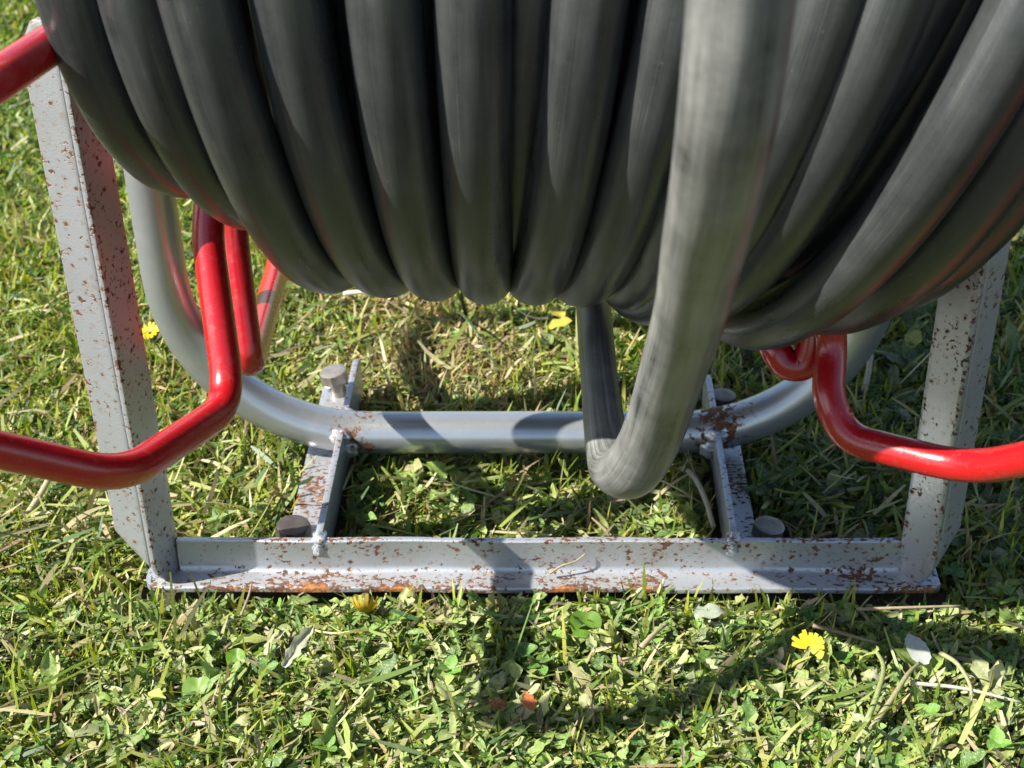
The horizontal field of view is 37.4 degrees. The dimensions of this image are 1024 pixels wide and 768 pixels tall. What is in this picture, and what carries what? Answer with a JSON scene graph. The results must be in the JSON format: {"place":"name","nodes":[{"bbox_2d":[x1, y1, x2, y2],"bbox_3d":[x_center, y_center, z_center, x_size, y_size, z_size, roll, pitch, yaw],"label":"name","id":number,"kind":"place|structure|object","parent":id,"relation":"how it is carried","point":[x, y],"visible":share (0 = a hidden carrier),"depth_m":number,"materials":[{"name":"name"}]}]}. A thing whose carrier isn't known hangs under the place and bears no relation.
{"place":"outdoors","nodes":[
{"label":"outdoors","id":0,"kind":"place"},
{"bbox_2d":[0,0,1023,767],"bbox_3d":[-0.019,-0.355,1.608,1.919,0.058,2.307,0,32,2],"label":"grass","id":1,"kind":"structure","parent":0,"point":[20,544],"depth_m":0.94,"materials":[{"name":"green plant"}]},
{"bbox_2d":[23,480,50,518],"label":"dry stalk","id":2,"kind":"object","parent":1,"relation":"on","point":[41,493],"visible":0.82,"depth_m":0.95,"materials":[{"name":"beige plant"}]},
{"bbox_2d":[67,680,177,764],"bbox_3d":[-0.197,0.176,0.796,0.050,0.018,0.061,13,35,21],"label":"broadleaf weed","id":3,"kind":"object","parent":1,"relation":"on","point":[131,741],"visible":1,"depth_m":0.79,"materials":[{"name":"green plant"}]},
{"bbox_2d":[142,322,158,343],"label":"dandelion flower","id":4,"kind":"object","parent":1,"relation":"on","point":[152,330],"visible":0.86,"depth_m":1.12,"materials":[{"name":"yellow plant"}]},
{"bbox_2d":[226,648,244,663],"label":"clover leaf","id":5,"kind":"object","parent":1,"relation":"on","point":[234,655],"visible":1,"depth_m":0.83,"materials":[{"name":"green plant"}]},
{"bbox_2d":[240,583,251,615],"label":"dry stalk","id":6,"kind":"object","parent":1,"relation":"on","point":[245,604],"visible":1,"depth_m":0.87,"materials":[{"name":"beige plant"}]},
{"bbox_2d":[281,625,313,667],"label":"curled leaf","id":7,"kind":"object","parent":1,"relation":"on","point":[297,645],"visible":1,"depth_m":0.82,"materials":[{"name":"white plant"}]},
{"bbox_2d":[306,641,394,695],"bbox_3d":[-0.090,0.155,0.828,0.051,0.016,0.050,0,32,2],"label":"broadleaf weed","id":8,"kind":"object","parent":1,"relation":"on","point":[357,691],"visible":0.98,"depth_m":0.83,"materials":[{"name":"green plant"}]},
{"bbox_2d":[350,592,379,617],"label":"dandelion flower","id":9,"kind":"object","parent":1,"relation":"on","point":[366,599],"visible":1,"depth_m":0.86,"materials":[{"name":"yellow plant"}]},
{"bbox_2d":[343,290,398,297],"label":"dry stalk","id":10,"kind":"object","parent":1,"relation":"on","point":[351,292],"visible":0.38,"depth_m":1.17,"materials":[{"name":"white plant"}]},
{"bbox_2d":[460,292,467,315],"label":"grass stalk","id":11,"kind":"object","parent":1,"relation":"on","point":[465,312],"depth_m":1.15,"materials":[{"name":"green plant"}]},
{"bbox_2d":[418,669,521,751],"bbox_3d":[-0.021,0.171,0.798,0.047,0.016,0.062,17,36,26],"label":"broadleaf weed","id":12,"kind":"object","parent":1,"relation":"on","point":[442,689],"visible":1,"depth_m":0.80,"materials":[{"name":"green plant"}]},
{"bbox_2d":[454,312,500,375],"bbox_3d":[-0.028,-0.034,1.102,0.006,0.030,0.125,-10,33,-13],"label":"grass stalk","id":13,"kind":"object","parent":1,"relation":"on","point":[470,323],"depth_m":1.08,"materials":[{"name":"beige plant"}]},
{"bbox_2d":[487,697,507,711],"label":"fallen leaf","id":14,"kind":"object","parent":1,"relation":"on","point":[496,703],"visible":1,"depth_m":0.80,"materials":[{"name":"brown plant"}]},
{"bbox_2d":[0,91,1023,767],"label":"weed","id":15,"kind":"object","parent":1,"relation":"on","point":[446,669],"depth_m":0.83,"materials":[{"name":"green plant"}]},
{"bbox_2d":[182,676,210,702],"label":"clover leaf","id":16,"kind":"object","parent":15,"relation":"on","point":[191,684],"visible":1,"depth_m":0.81,"materials":[{"name":"green plant"}]},
{"bbox_2d":[520,692,537,709],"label":"fallen leaf","id":17,"kind":"object","parent":15,"relation":"on","point":[528,701],"visible":1,"depth_m":0.80,"materials":[{"name":"orange plant"}]},
{"bbox_2d":[570,610,601,637],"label":"clover leaf","id":18,"kind":"object","parent":15,"relation":"on","point":[595,621],"visible":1,"depth_m":0.85,"materials":[{"name":"green plant"}]},
{"bbox_2d":[639,622,667,648],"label":"dry stalk","id":19,"kind":"object","parent":15,"relation":"on","point":[647,640],"visible":1,"depth_m":0.83,"materials":[{"name":"beige plant"}]},
{"bbox_2d":[812,623,878,644],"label":"dry stalk","id":20,"kind":"object","parent":15,"relation":"on","point":[821,627],"visible":1,"depth_m":0.83,"materials":[{"name":"brown plant"}]},
{"bbox_2d":[861,354,872,392],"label":"dry stalk","id":21,"kind":"object","parent":15,"relation":"on","point":[867,375],"visible":0.88,"depth_m":1.05,"materials":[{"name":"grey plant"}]},
{"bbox_2d":[869,662,920,729],"bbox_3d":[0.202,0.162,0.794,0.004,0.012,0.054,23,39,33],"label":"weed stem","id":22,"kind":"object","parent":15,"relation":"on","point":[897,690],"visible":1,"depth_m":0.79,"materials":[{"name":"beige plant"}]},
{"bbox_2d":[904,329,921,347],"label":"fallen leaf","id":23,"kind":"object","parent":15,"relation":"on","point":[914,336],"visible":1,"depth_m":1.09,"materials":[{"name":"green plant"}]},
{"bbox_2d":[905,634,930,664],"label":"fallen leaf","id":24,"kind":"object","parent":15,"relation":"on","point":[918,650],"visible":1,"depth_m":0.82,"materials":[{"name":"white plant"}]},
{"bbox_2d":[939,651,972,701],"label":"weed stem","id":25,"kind":"object","parent":15,"relation":"on","point":[955,662],"visible":0.94,"depth_m":0.80,"materials":[{"name":"beige plant"}]},
{"bbox_2d":[910,681,1020,702],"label":"dry stalk","id":26,"kind":"object","parent":15,"relation":"on","point":[925,684],"visible":1,"depth_m":0.80,"materials":[{"name":"beige plant"}]},
{"bbox_2d":[0,17,1023,593],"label":"hose reel","id":27,"kind":"object","parent":1,"relation":"on","point":[220,345],"visible":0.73,"depth_m":0.88,"materials":[{"name":"silver metal"}]},
{"bbox_2d":[34,0,1023,499],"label":"hose","id":28,"kind":"object","parent":27,"relation":"on","point":[690,182],"visible":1,"depth_m":0.60,"materials":[{"name":"black rubber"}]},
{"bbox_2d":[549,553,585,574],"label":"twig","id":29,"kind":"object","parent":27,"relation":"on","point":[557,568],"visible":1,"depth_m":0.88,"materials":[{"name":"beige plant"}]},
{"bbox_2d":[548,306,564,318],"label":"fallen leaf","id":30,"kind":"object","parent":1,"relation":"on","point":[555,311],"visible":1,"depth_m":1.14,"materials":[{"name":"yellow plant"}]},
{"bbox_2d":[548,317,571,329],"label":"fallen leaf","id":31,"kind":"object","parent":1,"relation":"on","point":[561,322],"visible":1,"depth_m":1.13,"materials":[{"name":"yellow plant"}]},
{"bbox_2d":[637,616,726,678],"bbox_3d":[0.091,0.144,0.840,0.042,0.012,0.047,-10,33,-14],"label":"broadleaf weed","id":32,"kind":"object","parent":1,"relation":"on","point":[695,639],"visible":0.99,"depth_m":0.84,"materials":[{"name":"green plant"}]},
{"bbox_2d":[685,468,715,527],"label":"dry stalk","id":33,"kind":"object","parent":1,"relation":"on","point":[698,484],"visible":1,"depth_m":0.93,"materials":[{"name":"beige plant"}]},
{"bbox_2d":[693,603,723,618],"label":"curled leaf","id":34,"kind":"object","parent":1,"relation":"on","point":[714,611],"visible":1,"depth_m":0.85,"materials":[{"name":"white plant"}]},
{"bbox_2d":[743,458,810,504],"bbox_3d":[0.167,0.066,0.955,0.043,0.021,0.041,0,32,2],"label":"broadleaf weed","id":35,"kind":"object","parent":1,"relation":"on","point":[789,469],"visible":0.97,"depth_m":0.96,"materials":[{"name":"green plant"}]},
{"bbox_2d":[741,630,841,694],"bbox_3d":[0.154,0.154,0.823,0.059,0.017,0.050,0,32,2],"label":"broadleaf weed","id":36,"kind":"object","parent":1,"relation":"on","point":[789,635],"visible":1,"depth_m":0.83,"materials":[{"name":"green plant"}]},
{"bbox_2d":[791,629,823,658],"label":"dandelion flower","id":37,"kind":"object","parent":1,"relation":"on","point":[804,643],"visible":1,"depth_m":0.82,"materials":[{"name":"yellow plant"}]},
{"bbox_2d":[878,327,930,369],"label":"broadleaf weed","id":38,"kind":"object","parent":1,"relation":"on","point":[897,357],"visible":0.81,"depth_m":1.09,"materials":[{"name":"green plant"}]},
{"bbox_2d":[857,605,960,610],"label":"dry stalk","id":39,"kind":"object","parent":1,"relation":"on","point":[896,607],"visible":1,"depth_m":0.85,"materials":[{"name":"beige plant"}]},
{"bbox_2d":[948,650,1023,729],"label":"broadleaf weed","id":40,"kind":"object","parent":1,"relation":"on","point":[979,668],"visible":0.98,"depth_m":0.81,"materials":[{"name":"green plant"}]}
]}

